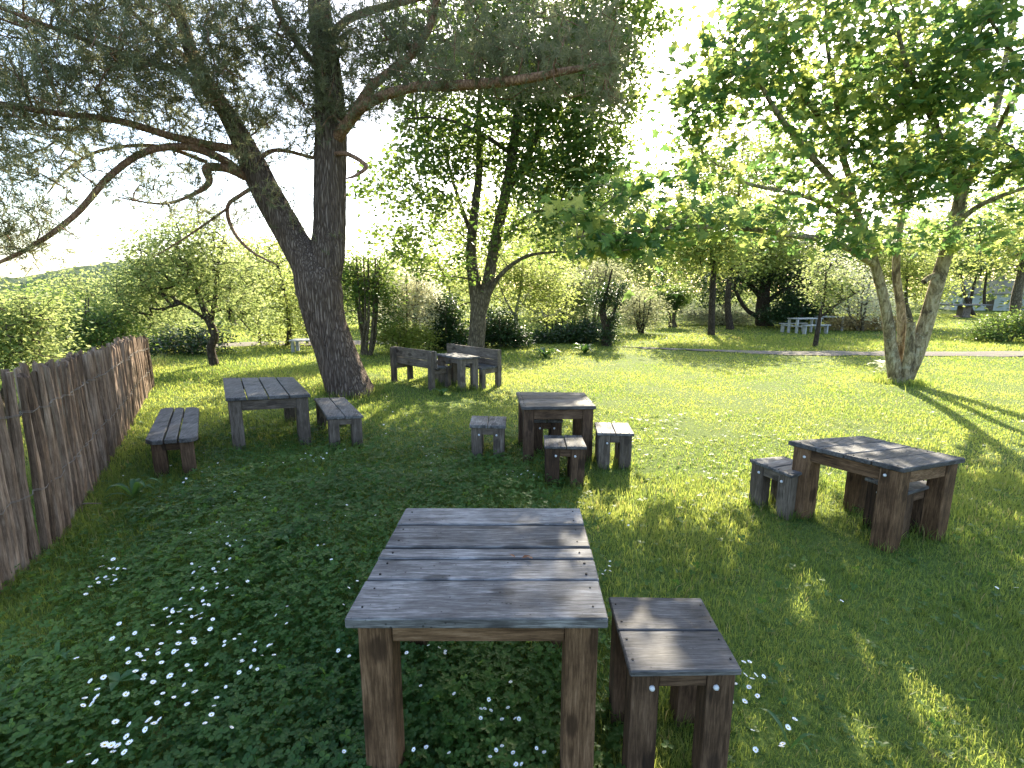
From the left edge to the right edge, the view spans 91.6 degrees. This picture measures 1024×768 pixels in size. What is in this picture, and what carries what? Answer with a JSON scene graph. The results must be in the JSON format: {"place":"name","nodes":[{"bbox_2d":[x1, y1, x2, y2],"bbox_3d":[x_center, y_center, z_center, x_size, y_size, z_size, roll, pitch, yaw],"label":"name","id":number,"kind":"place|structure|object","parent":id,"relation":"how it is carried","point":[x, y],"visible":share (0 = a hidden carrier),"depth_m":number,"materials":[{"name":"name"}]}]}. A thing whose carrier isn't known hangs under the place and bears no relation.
{"place":"outdoors","nodes":[
{"label":"outdoors","id":0,"kind":"place"},
{"bbox_2d":[0,259,529,305],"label":"hill","id":1,"kind":"structure","parent":0,"point":[41,276],"depth_m":272.90,"materials":[{"name":"green plant"}]},
{"bbox_2d":[0,292,1023,767],"bbox_3d":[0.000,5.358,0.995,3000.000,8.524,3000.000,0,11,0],"label":"ground","id":2,"kind":"structure","parent":0,"point":[738,448],"depth_m":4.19,"materials":[{"name":"green plant"}]},
{"bbox_2d":[19,640,75,672],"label":"dock plant","id":3,"kind":"object","parent":2,"relation":"on","point":[57,649],"visible":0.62,"depth_m":2.80,"materials":[{"name":"green plant"}]},
{"bbox_2d":[0,272,99,417],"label":"shrub","id":4,"kind":"object","parent":2,"relation":"on","point":[30,336],"visible":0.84,"depth_m":7.90,"materials":[{"name":"green plant"}]},
{"bbox_2d":[0,335,154,593],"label":"stake fence","id":5,"kind":"object","parent":2,"relation":"on","point":[79,410],"visible":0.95,"depth_m":4.47,"materials":[{"name":"brown wood"}]},
{"bbox_2d":[3,277,164,358],"bbox_3d":[-11.505,-1.463,12.912,4.619,2.620,2.947,0,11,0],"label":"shrub","id":6,"kind":"object","parent":2,"relation":"on","point":[101,323],"visible":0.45,"depth_m":12.76,"materials":[{"name":"green plant"}]},
{"bbox_2d":[100,741,108,758],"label":"daisy","id":7,"kind":"object","parent":2,"relation":"on","point":[104,744],"visible":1,"depth_m":2.23,"materials":[{"name":"white plant"}]},
{"bbox_2d":[9,259,209,346],"bbox_3d":[-14.961,-2.594,18.775,7.159,4.136,4.745,0,11,0],"label":"tree","id":8,"kind":"object","parent":2,"relation":"on","point":[93,290],"visible":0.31,"depth_m":18.45,"materials":[{"name":"green plant"}]},
{"bbox_2d":[107,741,115,756],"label":"daisy","id":9,"kind":"object","parent":2,"relation":"on","point":[111,744],"visible":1,"depth_m":2.21,"materials":[{"name":"white plant"}]},
{"bbox_2d":[112,719,118,732],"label":"daisy","id":10,"kind":"object","parent":2,"relation":"on","point":[114,721],"visible":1,"depth_m":2.36,"materials":[{"name":"white plant"}]},
{"bbox_2d":[113,742,120,760],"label":"daisy","id":11,"kind":"object","parent":2,"relation":"on","point":[117,745],"visible":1,"depth_m":2.22,"materials":[{"name":"white plant"}]},
{"bbox_2d":[107,668,141,690],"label":"dock plant","id":12,"kind":"object","parent":2,"relation":"on","point":[116,678],"visible":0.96,"depth_m":2.74,"materials":[{"name":"green plant"}]},
{"bbox_2d":[105,477,159,498],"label":"dock plant","id":13,"kind":"object","parent":2,"relation":"on","point":[135,485],"visible":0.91,"depth_m":5.08,"materials":[{"name":"green plant"}]},
{"bbox_2d":[146,599,192,615],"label":"dock plant","id":14,"kind":"object","parent":2,"relation":"on","point":[177,606],"visible":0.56,"depth_m":3.33,"materials":[{"name":"green plant"}]},
{"bbox_2d":[145,407,198,477],"bbox_3d":[-4.327,0.728,6.445,0.506,0.514,1.970,-6,12,-31],"label":"plank bench","id":15,"kind":"object","parent":2,"relation":"on","point":[168,422],"visible":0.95,"depth_m":5.76,"materials":[{"name":"grey wood"}]},
{"bbox_2d":[69,201,296,365],"bbox_3d":[-9.047,-2.674,13.807,5.815,4.648,3.375,0,11,0],"label":"tree","id":16,"kind":"object","parent":2,"relation":"on","point":[190,261],"visible":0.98,"depth_m":13.58,"materials":[{"name":"green plant"}]},
{"bbox_2d":[137,318,243,356],"bbox_3d":[-11.425,-1.293,17.020,4.214,1.989,2.786,0,11,0],"label":"shrub","id":17,"kind":"object","parent":2,"relation":"on","point":[190,345],"visible":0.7,"depth_m":16.77,"materials":[{"name":"green plant"}]},
{"bbox_2d":[95,223,310,325],"bbox_3d":[-19.445,-7.443,33.164,17.022,7.523,8.824,2,11,13],"label":"tree","id":18,"kind":"object","parent":2,"relation":"on","point":[209,306],"visible":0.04,"depth_m":32.69,"materials":[{"name":"green plant"}]},
{"bbox_2d":[201,535,255,552],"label":"dock plant","id":19,"kind":"object","parent":2,"relation":"on","point":[226,548],"visible":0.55,"depth_m":4.04,"materials":[{"name":"green plant"}]},
{"bbox_2d":[197,227,308,347],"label":"tree","id":20,"kind":"object","parent":2,"relation":"on","point":[289,309],"visible":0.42,"depth_m":18.90,"materials":[{"name":"green plant"}]},
{"bbox_2d":[223,377,311,449],"bbox_3d":[-3.705,0.400,7.473,1.002,0.784,2.114,-6,12,-30],"label":"picnic table","id":21,"kind":"object","parent":2,"relation":"on","point":[290,395],"visible":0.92,"depth_m":6.80,"materials":[{"name":"grey wood"}]},
{"bbox_2d":[252,527,298,549],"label":"dock plant","id":22,"kind":"object","parent":2,"relation":"on","point":[278,539],"visible":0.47,"depth_m":4.17,"materials":[{"name":"green plant"}]},
{"bbox_2d":[289,338,309,352],"bbox_3d":[-7.268,-1.347,17.651,1.000,0.482,0.705,-1,11,-6],"label":"pale table","id":23,"kind":"object","parent":2,"relation":"on","point":[296,340],"visible":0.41,"depth_m":17.38,"materials":[{"name":"paint"}]},
{"bbox_2d":[199,340,431,346],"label":"footpath","id":24,"kind":"structure","parent":2,"relation":"on","point":[356,342],"depth_m":19.99,"materials":[{"name":"beige gravel"}]},
{"bbox_2d":[0,0,656,397],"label":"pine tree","id":25,"kind":"object","parent":2,"relation":"on","point":[332,118],"visible":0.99,"depth_m":8.44,"materials":[{"name":"green plant"}]},
{"bbox_2d":[314,397,362,449],"bbox_3d":[-2.551,0.572,7.286,0.443,0.514,1.489,-6,12,-28],"label":"plank bench","id":26,"kind":"object","parent":2,"relation":"on","point":[336,413],"visible":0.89,"depth_m":6.76,"materials":[{"name":"grey wood"}]},
{"bbox_2d":[341,240,417,355],"bbox_3d":[-4.784,-2.803,16.385,3.368,3.970,2.254,0,11,0],"label":"stemmy shrub","id":27,"kind":"object","parent":2,"relation":"on","point":[356,283],"visible":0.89,"depth_m":16.15,"materials":[{"name":"green plant"}]},
{"bbox_2d":[343,242,469,327],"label":"tree","id":28,"kind":"object","parent":2,"relation":"on","point":[345,306],"visible":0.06,"depth_m":29.24,"materials":[{"name":"green plant"}]},
{"bbox_2d":[366,318,452,353],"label":"shrub","id":29,"kind":"object","parent":2,"relation":"on","point":[402,336],"visible":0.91,"depth_m":16.89,"materials":[{"name":"green plant"}]},
{"bbox_2d":[369,258,457,347],"bbox_3d":[-3.625,-2.862,17.768,3.411,3.572,2.363,0,11,0],"label":"flowering shrub","id":30,"kind":"object","parent":2,"relation":"on","point":[424,296],"visible":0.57,"depth_m":17.50,"materials":[{"name":"green plant"}]},
{"bbox_2d":[390,346,451,389],"bbox_3d":[-2.099,-0.369,11.391,1.575,0.905,0.579,9,14,41],"label":"garden bench","id":31,"kind":"object","parent":2,"relation":"on","point":[427,358],"visible":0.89,"depth_m":11.12,"materials":[{"name":"grey wood"}]},
{"bbox_2d":[433,388,448,394],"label":"dock plant","id":32,"kind":"object","parent":2,"relation":"on","point":[442,391],"visible":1,"depth_m":10.25,"materials":[{"name":"green plant"}]},
{"bbox_2d":[419,289,469,349],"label":"evergreen shrub","id":33,"kind":"object","parent":2,"relation":"on","point":[452,325],"visible":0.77,"depth_m":17.96,"materials":[{"name":"green plant"}]},
{"bbox_2d":[437,353,479,391],"bbox_3d":[-1.201,-0.255,10.999,0.460,0.784,1.038,-9,14,-41],"label":"picnic table","id":34,"kind":"object","parent":2,"relation":"on","point":[458,362],"visible":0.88,"depth_m":10.74,"materials":[{"name":"grey wood"}]},
{"bbox_2d":[435,343,501,389],"bbox_3d":[-1.075,-0.413,11.632,0.579,0.905,1.907,-10,14,-42],"label":"garden bench","id":35,"kind":"object","parent":2,"relation":"on","point":[487,363],"visible":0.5,"depth_m":11.18,"materials":[{"name":"grey wood"}]},
{"bbox_2d":[345,508,607,767],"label":"picnic table","id":36,"kind":"object","parent":2,"relation":"on","point":[449,574],"visible":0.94,"depth_m":2.29,"materials":[{"name":"grey wood"}]},
{"bbox_2d":[373,178,590,318],"bbox_3d":[-1.506,-6.762,26.161,12.592,8.234,6.280,0,11,0],"label":"tree","id":37,"kind":"object","parent":2,"relation":"on","point":[455,226],"visible":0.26,"depth_m":25.86,"materials":[{"name":"green plant"}]},
{"bbox_2d":[469,416,505,460],"bbox_3d":[-0.310,0.721,6.482,0.506,0.514,0.479,1,11,5],"label":"wooden stool","id":38,"kind":"object","parent":2,"relation":"on","point":[482,426],"visible":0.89,"depth_m":6.26,"materials":[{"name":"grey wood"}]},
{"bbox_2d":[468,302,536,347],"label":"evergreen shrub","id":39,"kind":"object","parent":2,"relation":"on","point":[499,333],"visible":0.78,"depth_m":18.66,"materials":[{"name":"green plant"}]},
{"bbox_2d":[0,410,1023,767],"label":"clover patch","id":40,"kind":"object","parent":2,"relation":"on","point":[248,752],"visible":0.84,"depth_m":3.06,"materials":[{"name":"green plant"}]},
{"bbox_2d":[0,199,1023,355],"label":"wood","id":41,"kind":"object","parent":2,"relation":"on","point":[942,217],"visible":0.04,"depth_m":55.53,"materials":[{"name":"green plant"}]},
{"bbox_2d":[346,0,697,347],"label":"broadleaf tree","id":42,"kind":"object","parent":2,"relation":"on","point":[572,134],"visible":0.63,"depth_m":13.96,"materials":[{"name":"green plant"}]},
{"bbox_2d":[462,247,589,346],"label":"tree","id":43,"kind":"object","parent":2,"relation":"on","point":[522,276],"visible":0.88,"depth_m":18.62,"materials":[{"name":"green plant"}]},
{"bbox_2d":[534,347,558,356],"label":"dock plant","id":44,"kind":"object","parent":2,"relation":"on","point":[543,351],"visible":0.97,"depth_m":16.12,"materials":[{"name":"green plant"}]},
{"bbox_2d":[534,419,562,453],"bbox_3d":[0.455,0.676,6.726,0.419,0.514,0.475,0,11,0],"label":"wooden stool","id":45,"kind":"object","parent":2,"relation":"on","point":[553,426],"visible":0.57,"depth_m":6.49,"materials":[{"name":"brown wood"}]},
{"bbox_2d":[516,392,595,463],"bbox_3d":[0.541,0.575,6.530,0.973,0.784,0.914,0,11,0],"label":"picnic table","id":46,"kind":"object","parent":2,"relation":"on","point":[577,407],"visible":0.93,"depth_m":6.14,"materials":[{"name":"grey wood"}]},
{"bbox_2d":[518,269,609,332],"bbox_3d":[2.159,-3.578,22.292,4.392,3.347,3.278,0,11,0],"label":"shrub","id":47,"kind":"object","parent":2,"relation":"on","point":[585,289],"visible":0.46,"depth_m":21.98,"materials":[{"name":"green plant"}]},
{"bbox_2d":[544,435,586,486],"bbox_3d":[0.586,0.883,5.614,0.466,0.514,0.450,1,11,4],"label":"wooden stool","id":48,"kind":"object","parent":2,"relation":"on","point":[572,448],"visible":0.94,"depth_m":5.41,"materials":[{"name":"brown wood"}]},
{"bbox_2d":[523,312,617,344],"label":"hedge","id":49,"kind":"object","parent":2,"relation":"on","point":[583,331],"visible":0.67,"depth_m":20.58,"materials":[{"name":"green plant"}]},
{"bbox_2d":[508,204,637,318],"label":"tree","id":50,"kind":"object","parent":2,"relation":"on","point":[578,260],"visible":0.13,"depth_m":34.35,"materials":[{"name":"green plant"}]},
{"bbox_2d":[468,157,688,312],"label":"tree","id":51,"kind":"object","parent":2,"relation":"on","point":[639,209],"visible":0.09,"depth_m":46.68,"materials":[{"name":"green plant"}]},
{"bbox_2d":[571,343,594,352],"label":"dock plant","id":52,"kind":"object","parent":2,"relation":"on","point":[585,348],"visible":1,"depth_m":17.16,"materials":[{"name":"green plant"}]},
{"bbox_2d":[555,256,643,323],"bbox_3d":[3.864,-4.329,23.650,4.719,4.312,3.212,0,11,0],"label":"flowering shrub","id":53,"kind":"object","parent":2,"relation":"on","point":[606,274],"visible":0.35,"depth_m":23.35,"materials":[{"name":"green plant"}]},
{"bbox_2d":[584,269,634,345],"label":"ivy tree","id":54,"kind":"object","parent":2,"relation":"on","point":[607,335],"visible":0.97,"depth_m":19.28,"materials":[{"name":"green plant"}]},
{"bbox_2d":[594,422,633,469],"bbox_3d":[1.243,0.783,6.149,0.431,0.514,0.506,1,11,5],"label":"wooden stool","id":55,"kind":"object","parent":2,"relation":"on","point":[619,435],"visible":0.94,"depth_m":5.93,"materials":[{"name":"grey wood"}]},
{"bbox_2d":[612,283,679,333],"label":"shrub","id":56,"kind":"object","parent":2,"relation":"on","point":[640,315],"visible":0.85,"depth_m":25.04,"materials":[{"name":"green plant"}]},
{"bbox_2d":[567,218,745,312],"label":"tree","id":57,"kind":"object","parent":2,"relation":"on","point":[649,276],"visible":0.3,"depth_m":46.31,"materials":[{"name":"green plant"}]},
{"bbox_2d":[609,597,741,767],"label":"wooden stool","id":58,"kind":"object","parent":2,"relation":"on","point":[679,646],"visible":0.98,"depth_m":2.31,"materials":[{"name":"grey wood"}]},
{"bbox_2d":[649,279,702,326],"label":"tree","id":59,"kind":"object","parent":2,"relation":"on","point":[679,300],"visible":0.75,"depth_m":29.25,"materials":[{"name":"green plant"}]},
{"bbox_2d":[667,304,755,325],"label":"shrub","id":60,"kind":"object","parent":2,"relation":"on","point":[702,318],"visible":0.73,"depth_m":31.37,"materials":[{"name":"green plant"}]},
{"bbox_2d":[644,184,782,334],"bbox_3d":[9.161,-5.801,23.721,7.313,7.166,5.184,0,11,0],"label":"tree","id":61,"kind":"object","parent":2,"relation":"on","point":[700,253],"visible":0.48,"depth_m":23.32,"materials":[{"name":"green plant"}]},
{"bbox_2d":[651,102,822,310],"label":"tree","id":62,"kind":"object","parent":2,"relation":"on","point":[766,148],"visible":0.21,"depth_m":47.87,"materials":[{"name":"green plant"}]},
{"bbox_2d":[518,0,1023,383],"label":"maple tree","id":63,"kind":"object","parent":2,"relation":"on","point":[951,152],"visible":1,"depth_m":9.27,"materials":[{"name":"green plant"}]},
{"bbox_2d":[702,191,841,329],"bbox_3d":[13.721,-6.755,27.262,7.143,7.832,6.471,8,13,38],"label":"tree","id":64,"kind":"object","parent":2,"relation":"on","point":[781,247],"visible":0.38,"depth_m":26.68,"materials":[{"name":"green plant"}]},
{"bbox_2d":[749,456,801,520],"bbox_3d":[2.635,1.025,4.847,0.404,0.514,0.487,-4,11,-20],"label":"wooden stool","id":65,"kind":"object","parent":2,"relation":"on","point":[781,474],"visible":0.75,"depth_m":4.79,"materials":[{"name":"grey wood"}]},
{"bbox_2d":[688,227,864,326],"bbox_3d":[15.918,-6.415,30.464,10.859,6.851,6.719,0,11,0],"label":"tree","id":66,"kind":"object","parent":2,"relation":"on","point":[763,291],"visible":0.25,"depth_m":30.03,"materials":[{"name":"green plant"}]},
{"bbox_2d":[759,708,816,757],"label":"dock plant","id":67,"kind":"object","parent":2,"relation":"on","point":[800,737],"visible":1,"depth_m":2.33,"materials":[{"name":"green plant"}]},
{"bbox_2d":[749,285,841,328],"bbox_3d":[16.380,-4.372,28.710,5.159,2.844,3.703,0,11,0],"label":"shrub","id":68,"kind":"object","parent":2,"relation":"on","point":[794,307],"visible":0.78,"depth_m":28.35,"materials":[{"name":"green plant"}]},
{"bbox_2d":[779,317,830,333],"bbox_3d":[15.079,-3.001,25.684,1.600,0.802,1.700,-3,11,-14],"label":"pale table","id":69,"kind":"object","parent":2,"relation":"on","point":[803,326],"visible":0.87,"depth_m":25.42,"materials":[{"name":"paint"}]},
{"bbox_2d":[704,218,928,308],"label":"tree","id":70,"kind":"object","parent":2,"relation":"on","point":[815,278],"visible":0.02,"depth_m":44.49,"materials":[{"name":"green plant"}]},
{"bbox_2d":[814,316,845,330],"bbox_3d":[17.490,-3.330,27.453,1.300,0.802,0.705,2,11,11],"label":"pale table","id":71,"kind":"object","parent":2,"relation":"on","point":[829,316],"visible":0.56,"depth_m":27.15,"materials":[{"name":"paint"}]},
{"bbox_2d":[779,250,889,346],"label":"sapling","id":72,"kind":"object","parent":2,"relation":"on","point":[828,285],"visible":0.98,"depth_m":18.51,"materials":[{"name":"green plant"}]},
{"bbox_2d":[799,250,909,330],"bbox_3d":[18.215,-4.853,26.480,5.930,4.328,3.562,0,11,0],"label":"shrub","id":73,"kind":"object","parent":2,"relation":"on","point":[863,307],"visible":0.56,"depth_m":26.33,"materials":[{"name":"green plant"}]},
{"bbox_2d":[815,311,912,330],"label":"hedge","id":74,"kind":"object","parent":2,"relation":"on","point":[846,323],"visible":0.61,"depth_m":26.95,"materials":[{"name":"green plant"}]},
{"bbox_2d":[788,436,964,552],"bbox_3d":[3.195,0.956,4.479,0.770,0.784,1.079,-7,13,-33],"label":"picnic table","id":75,"kind":"object","parent":2,"relation":"on","point":[895,469],"visible":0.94,"depth_m":4.25,"materials":[{"name":"brown wood"}]},
{"bbox_2d":[867,360,886,371],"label":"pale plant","id":76,"kind":"object","parent":2,"relation":"on","point":[880,364],"visible":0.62,"depth_m":13.09,"materials":[{"name":"plant"}]},
{"bbox_2d":[863,477,928,541],"bbox_3d":[3.433,1.102,4.432,0.441,0.514,0.363,-4,11,-22],"label":"wooden stool","id":77,"kind":"object","parent":2,"relation":"on","point":[915,499],"visible":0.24,"depth_m":4.36,"materials":[{"name":"brown wood"}]},
{"bbox_2d":[834,218,987,321],"bbox_3d":[23.578,-6.645,30.403,8.686,6.492,5.637,0,11,0],"label":"tree","id":78,"kind":"object","parent":2,"relation":"on","point":[906,269],"visible":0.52,"depth_m":29.76,"materials":[{"name":"green plant"}]},
{"bbox_2d":[866,155,1023,277],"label":"tree","id":79,"kind":"object","parent":2,"relation":"on","point":[950,203],"visible":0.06,"depth_m":60.46,"materials":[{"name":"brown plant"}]},
{"bbox_2d":[940,304,992,317],"bbox_3d":[35.943,-5.796,39.608,3.000,1.100,1.490,0,11,0],"label":"pedestal table","id":80,"kind":"object","parent":2,"relation":"on","point":[963,312],"visible":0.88,"depth_m":39.30,"materials":[{"name":"grey wood"}]},
{"bbox_2d":[923,224,1019,314],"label":"tree","id":81,"kind":"object","parent":2,"relation":"on","point":[975,276],"visible":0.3,"depth_m":41.48,"materials":[{"name":"green plant"}]},
{"bbox_2d":[922,175,1023,331],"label":"tree","id":82,"kind":"object","parent":2,"relation":"on","point":[1017,293],"visible":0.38,"depth_m":25.32,"materials":[{"name":"green plant"}]},
{"bbox_2d":[938,275,1023,310],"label":"house","id":83,"kind":"structure","parent":2,"relation":"on","point":[994,302],"depth_m":49.82,"materials":[{"name":"paint"}]},
{"bbox_2d":[985,299,994,310],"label":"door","id":84,"kind":"structure","parent":83,"relation":"in","point":[990,308],"depth_m":49.50,"materials":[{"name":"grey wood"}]},
{"bbox_2d":[948,305,1023,342],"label":"shrub","id":85,"kind":"object","parent":2,"relation":"on","point":[990,330],"visible":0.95,"depth_m":20.82,"materials":[{"name":"green plant"}]},
{"bbox_2d":[0,0,1023,291],"label":"sky","id":86,"kind":"structure","parent":0,"point":[110,218],"materials":[{"name":"white"}]},
{"bbox_2d":[622,346,1023,356],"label":"path","id":87,"kind":"structure","parent":0,"point":[945,353],"depth_m":17.04,"materials":[{"name":"grey gravel"}]}
]}

